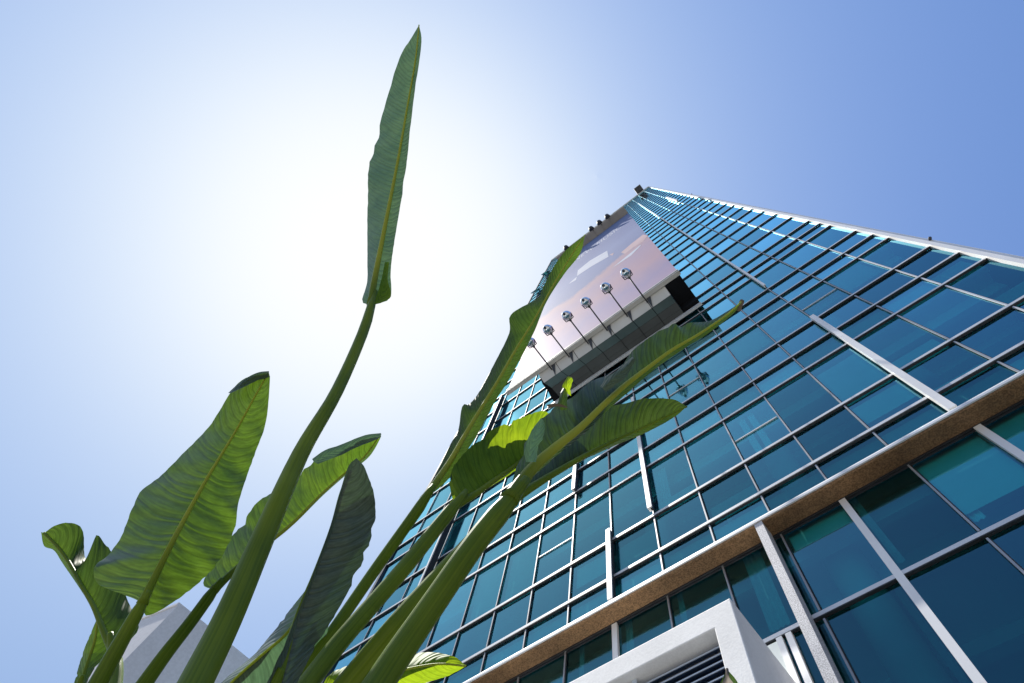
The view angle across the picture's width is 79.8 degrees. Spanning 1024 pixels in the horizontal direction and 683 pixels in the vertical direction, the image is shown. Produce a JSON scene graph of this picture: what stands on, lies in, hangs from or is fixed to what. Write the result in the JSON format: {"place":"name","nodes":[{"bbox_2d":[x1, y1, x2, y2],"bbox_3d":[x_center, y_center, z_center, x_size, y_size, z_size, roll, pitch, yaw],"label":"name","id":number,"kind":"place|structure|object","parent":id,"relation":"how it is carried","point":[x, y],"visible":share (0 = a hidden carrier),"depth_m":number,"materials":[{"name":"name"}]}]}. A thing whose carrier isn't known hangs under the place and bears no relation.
{"place":"outdoors","nodes":[
{"label":"outdoors","id":0,"kind":"place"},
{"bbox_2d":[87,602,248,682],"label":"pale block","id":1,"kind":"structure","parent":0,"point":[153,635],"depth_m":20.23,"materials":[{"name":"white concrete"}]},
{"bbox_2d":[0,0,1023,682],"label":"sky","id":2,"kind":"structure","parent":0,"point":[184,183],"materials":[{"name":"blue"}]},
{"bbox_2d":[321,186,1023,682],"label":"glass tower","id":3,"kind":"structure","parent":0,"point":[819,478],"depth_m":11.76,"materials":[{"name":"glass"}]},
{"bbox_2d":[377,556,403,585],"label":"window","id":4,"kind":"structure","parent":3,"relation":"in","point":[391,566],"depth_m":20.45,"materials":[{"name":"blue glass"}]},
{"bbox_2d":[416,630,431,653],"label":"window","id":5,"kind":"structure","parent":3,"relation":"in","point":[423,646],"depth_m":14.16,"materials":[{"name":"blue glass"}]},
{"bbox_2d":[415,528,450,572],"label":"window","id":6,"kind":"structure","parent":3,"relation":"in","point":[425,559],"depth_m":19.02,"materials":[{"name":"blue glass"}]},
{"bbox_2d":[441,509,475,555],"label":"window","id":7,"kind":"structure","parent":3,"relation":"in","point":[460,528],"depth_m":19.03,"materials":[{"name":"blue glass"}]},
{"bbox_2d":[446,654,483,682],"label":"window","id":8,"kind":"structure","parent":3,"relation":"in","point":[472,668],"depth_m":11.98,"materials":[{"name":"blue glass"}]},
{"bbox_2d":[470,493,500,529],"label":"window","id":9,"kind":"structure","parent":3,"relation":"in","point":[484,507],"depth_m":19.29,"materials":[{"name":"blue glass"}]},
{"bbox_2d":[498,536,539,604],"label":"window","id":10,"kind":"structure","parent":3,"relation":"in","point":[519,574],"depth_m":14.09,"materials":[{"name":"blue glass"}]},
{"bbox_2d":[521,481,548,504],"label":"window","id":11,"kind":"structure","parent":3,"relation":"in","point":[544,486],"depth_m":17.55,"materials":[{"name":"blue glass"}]},
{"bbox_2d":[538,537,571,557],"bbox_3d":[0.982,4.665,13.858,0.961,0.028,0.022,-36,-83,15],"label":"window mullion","id":12,"kind":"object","parent":3,"relation":"in","point":[571,537],"depth_m":13.85,"materials":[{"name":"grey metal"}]},
{"bbox_2d":[546,476,572,508],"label":"window","id":13,"kind":"structure","parent":3,"relation":"in","point":[562,490],"depth_m":16.40,"materials":[{"name":"blue glass"}]},
{"bbox_2d":[566,629,612,682],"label":"window","id":14,"kind":"structure","parent":3,"relation":"in","point":[597,652],"depth_m":9.92,"materials":[{"name":"blue glass"}]},
{"bbox_2d":[573,494,609,560],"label":"window","id":15,"kind":"structure","parent":3,"relation":"in","point":[592,522],"depth_m":13.58,"materials":[{"name":"blue glass"}]},
{"bbox_2d":[579,449,606,467],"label":"window","id":16,"kind":"structure","parent":3,"relation":"in","point":[588,459],"depth_m":16.97,"materials":[{"name":"blue glass"}]},
{"bbox_2d":[506,207,701,408],"bbox_3d":[5.639,-4.898,41.802,8.260,39.630,2.090,-36,-83,15],"label":"billboard","id":17,"kind":"object","parent":3,"relation":"attached to","point":[616,243],"visible":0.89,"depth_m":25.76,"materials":[{"name":"metal"}]},
{"bbox_2d":[527,337,555,375],"bbox_3d":[1.138,0.585,24.022,0.420,0.608,1.827,-36,-83,15],"label":"floodlight","id":18,"kind":"object","parent":17,"relation":"attached to","point":[532,342],"visible":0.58,"depth_m":24.01,"materials":[{"name":"metal"}]},
{"bbox_2d":[543,324,572,361],"bbox_3d":[1.812,0.092,23.795,0.420,0.608,1.827,-36,-83,15],"label":"floodlight","id":19,"kind":"object","parent":17,"relation":"attached to","point":[548,329],"visible":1,"depth_m":23.73,"materials":[{"name":"metal"}]},
{"bbox_2d":[562,311,592,348],"bbox_3d":[2.529,-0.432,23.555,0.420,0.608,1.827,-36,-83,15],"label":"floodlight","id":20,"kind":"object","parent":17,"relation":"attached to","point":[567,316],"visible":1,"depth_m":23.50,"materials":[{"name":"metal"}]},
{"bbox_2d":[580,297,611,335],"bbox_3d":[3.226,-0.942,23.320,0.420,0.608,1.827,-36,-83,15],"label":"floodlight","id":21,"kind":"object","parent":17,"relation":"attached to","point":[586,302],"visible":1,"depth_m":23.27,"materials":[{"name":"metal"}]},
{"bbox_2d":[601,282,632,321],"bbox_3d":[3.955,-1.474,23.076,0.420,0.608,1.827,-36,-83,15],"label":"floodlight","id":22,"kind":"object","parent":17,"relation":"attached to","point":[606,287],"visible":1,"depth_m":23.03,"materials":[{"name":"metal"}]},
{"bbox_2d":[620,268,652,307],"bbox_3d":[4.660,-1.989,22.839,0.420,0.608,1.827,-36,-83,15],"label":"floodlight","id":23,"kind":"object","parent":17,"relation":"attached to","point":[626,273],"visible":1,"depth_m":22.79,"materials":[{"name":"metal"}]},
{"bbox_2d":[613,519,657,572],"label":"window","id":24,"kind":"structure","parent":3,"relation":"in","point":[641,542],"depth_m":11.77,"materials":[{"name":"blue glass"}]},
{"bbox_2d":[634,184,643,193],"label":"roof davit","id":25,"kind":"object","parent":3,"relation":"on","point":[638,189],"visible":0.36,"depth_m":92.52,"materials":[{"name":"grey metal"}]},
{"bbox_2d":[618,599,671,655],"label":"window","id":26,"kind":"structure","parent":3,"relation":"in","point":[653,622],"depth_m":9.64,"materials":[{"name":"blue glass"}]},
{"bbox_2d":[647,386,667,398],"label":"window","id":27,"kind":"structure","parent":3,"relation":"in","point":[661,393],"depth_m":17.69,"materials":[{"name":"blue glass"}]},
{"bbox_2d":[642,418,672,439],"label":"window","id":28,"kind":"structure","parent":3,"relation":"in","point":[645,435],"depth_m":15.76,"materials":[{"name":"blue glass"}]},
{"bbox_2d":[666,367,704,402],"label":"window","id":29,"kind":"structure","parent":3,"relation":"in","point":[689,383],"depth_m":16.87,"materials":[{"name":"blue glass"}]},
{"bbox_2d":[662,527,713,569],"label":"window","id":30,"kind":"structure","parent":3,"relation":"in","point":[702,539],"depth_m":10.63,"materials":[{"name":"blue glass"}]},
{"bbox_2d":[670,570,732,626],"bbox_3d":[2.820,4.027,9.015,1.021,2.064,0.001,-36,-83,15],"label":"window","id":31,"kind":"structure","parent":3,"relation":"in","point":[713,590],"depth_m":9.37,"materials":[{"name":"blue glass"}]},
{"bbox_2d":[700,465,757,519],"bbox_3d":[3.959,2.777,11.225,1.021,1.194,0.001,-36,-83,15],"label":"window","id":32,"kind":"structure","parent":3,"relation":"in","point":[737,486],"depth_m":11.23,"materials":[{"name":"blue glass"}]},
{"bbox_2d":[708,368,750,402],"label":"window","id":33,"kind":"structure","parent":3,"relation":"in","point":[738,379],"depth_m":15.05,"materials":[{"name":"blue glass"}]},
{"bbox_2d":[726,326,774,364],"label":"window","id":34,"kind":"structure","parent":3,"relation":"in","point":[754,341],"depth_m":16.29,"materials":[{"name":"blue glass"}]},
{"bbox_2d":[735,416,776,442],"bbox_3d":[4.947,1.785,12.422,0.961,0.028,0.022,-36,-83,15],"label":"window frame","id":35,"kind":"structure","parent":3,"relation":"in","point":[776,416],"depth_m":12.41,"materials":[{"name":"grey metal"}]},
{"bbox_2d":[725,538,818,639],"bbox_3d":[3.615,3.445,8.747,1.021,2.064,0.001,-36,-82,15],"label":"window","id":36,"kind":"structure","parent":3,"relation":"in","point":[759,594],"depth_m":8.59,"materials":[{"name":"blue glass"}]},
{"bbox_2d":[755,262,795,287],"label":"window","id":37,"kind":"structure","parent":3,"relation":"in","point":[779,270],"depth_m":19.82,"materials":[{"name":"blue glass"}]},
{"bbox_2d":[768,641,788,672],"bbox_3d":[2.708,4.887,3.941,0.270,7.940,0.034,-36,-83,15],"label":"door panel","id":38,"kind":"structure","parent":3,"relation":"in","point":[774,647],"depth_m":7.56,"materials":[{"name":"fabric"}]},
{"bbox_2d":[763,466,824,509],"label":"window","id":39,"kind":"structure","parent":3,"relation":"in","point":[812,477],"depth_m":10.09,"materials":[{"name":"blue glass"}]},
{"bbox_2d":[766,372,839,431],"bbox_3d":[5.768,1.191,12.256,1.021,2.079,0.001,-36,-83,15],"label":"window","id":40,"kind":"structure","parent":3,"relation":"in","point":[802,399],"depth_m":12.20,"materials":[{"name":"blue glass"}]},
{"bbox_2d":[780,243,825,267],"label":"window","id":41,"kind":"structure","parent":3,"relation":"in","point":[806,252],"depth_m":19.58,"materials":[{"name":"blue glass"}]},
{"bbox_2d":[784,620,854,682],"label":"window","id":42,"kind":"structure","parent":3,"relation":"in","point":[845,674],"depth_m":7.20,"materials":[{"name":"blue glass"}]},
{"bbox_2d":[795,334,844,367],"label":"window","id":43,"kind":"structure","parent":3,"relation":"in","point":[829,344],"depth_m":13.48,"materials":[{"name":"blue glass"}]},
{"bbox_2d":[792,282,849,315],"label":"window","id":44,"kind":"structure","parent":3,"relation":"in","point":[824,296],"depth_m":15.75,"materials":[{"name":"blue glass"}]},
{"bbox_2d":[795,407,867,459],"bbox_3d":[5.550,1.613,10.690,1.021,1.194,0.002,-36,-83,15],"label":"window","id":45,"kind":"structure","parent":3,"relation":"in","point":[841,426],"depth_m":10.69,"materials":[{"name":"blue glass"}]},
{"bbox_2d":[818,433,885,477],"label":"window","id":46,"kind":"structure","parent":3,"relation":"in","point":[870,444],"depth_m":9.83,"materials":[{"name":"blue glass"}]},
{"bbox_2d":[826,259,890,293],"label":"window","id":47,"kind":"structure","parent":3,"relation":"in","point":[857,275],"depth_m":15.49,"materials":[{"name":"blue glass"}]},
{"bbox_2d":[839,307,891,338],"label":"window","id":48,"kind":"structure","parent":3,"relation":"in","point":[876,315],"depth_m":13.20,"materials":[{"name":"blue glass"}]},
{"bbox_2d":[857,271,915,302],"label":"window","id":49,"kind":"structure","parent":3,"relation":"in","point":[895,280],"depth_m":13.97,"materials":[{"name":"blue glass"}]},
{"bbox_2d":[861,239,924,267],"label":"window","id":50,"kind":"structure","parent":3,"relation":"in","point":[891,253],"depth_m":15.24,"materials":[{"name":"blue glass"}]},
{"bbox_2d":[827,582,972,682],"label":"window","id":51,"kind":"structure","parent":3,"relation":"in","point":[884,636],"depth_m":6.75,"materials":[{"name":"blue glass"}]},
{"bbox_2d":[875,400,947,444],"bbox_3d":[6.203,1.309,9.392,1.021,0.960,0.002,-36,-83,15],"label":"window","id":52,"kind":"structure","parent":3,"relation":"in","point":[929,411],"depth_m":9.56,"materials":[{"name":"blue glass"}]},
{"bbox_2d":[848,468,976,569],"bbox_3d":[5.206,2.281,8.213,1.021,2.064,0.001,-36,-83,15],"label":"window","id":53,"kind":"structure","parent":3,"relation":"in","point":[912,523],"depth_m":7.99,"materials":[{"name":"blue glass"}]},
{"bbox_2d":[897,248,953,275],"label":"window","id":54,"kind":"structure","parent":3,"relation":"in","point":[931,257],"depth_m":13.72,"materials":[{"name":"blue glass"}]},
{"bbox_2d":[923,254,980,282],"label":"window","id":55,"kind":"structure","parent":3,"relation":"in","point":[961,262],"depth_m":12.69,"materials":[{"name":"blue glass"}]},
{"bbox_2d":[907,539,1023,682],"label":"window","id":56,"kind":"structure","parent":3,"relation":"in","point":[975,592],"depth_m":6.45,"materials":[{"name":"blue glass"}]},
{"bbox_2d":[941,363,1016,405],"bbox_3d":[6.999,0.729,9.125,1.021,0.960,0.001,-36,-83,15],"label":"window","id":57,"kind":"structure","parent":3,"relation":"in","point":[996,373],"depth_m":9.28,"materials":[{"name":"blue glass"}]},
{"bbox_2d":[948,260,1023,303],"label":"window","id":58,"kind":"structure","parent":3,"relation":"in","point":[998,281],"depth_m":11.30,"materials":[{"name":"blue glass"}]},
{"label":"ground","id":59,"kind":"structure","parent":0,"visible":0},
{"bbox_2d":[570,599,795,682],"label":"white portal","id":60,"kind":"object","parent":59,"relation":"on","point":[711,645],"visible":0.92,"depth_m":6.68,"materials":[{"name":"white concrete"}]},
{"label":"planting bed","id":61,"kind":"structure","parent":0,"visible":0},
{"bbox_2d":[41,25,743,682],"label":"bird of paradise","id":62,"kind":"object","parent":61,"relation":"on","point":[179,539],"visible":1,"depth_m":1.19,"materials":[{"name":"green plant"}]},
{"bbox_2d":[720,668,737,682],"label":"young plant","id":63,"kind":"object","parent":61,"relation":"in","point":[728,676],"visible":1,"depth_m":0.83,"materials":[{"name":"green plant"}]}
]}

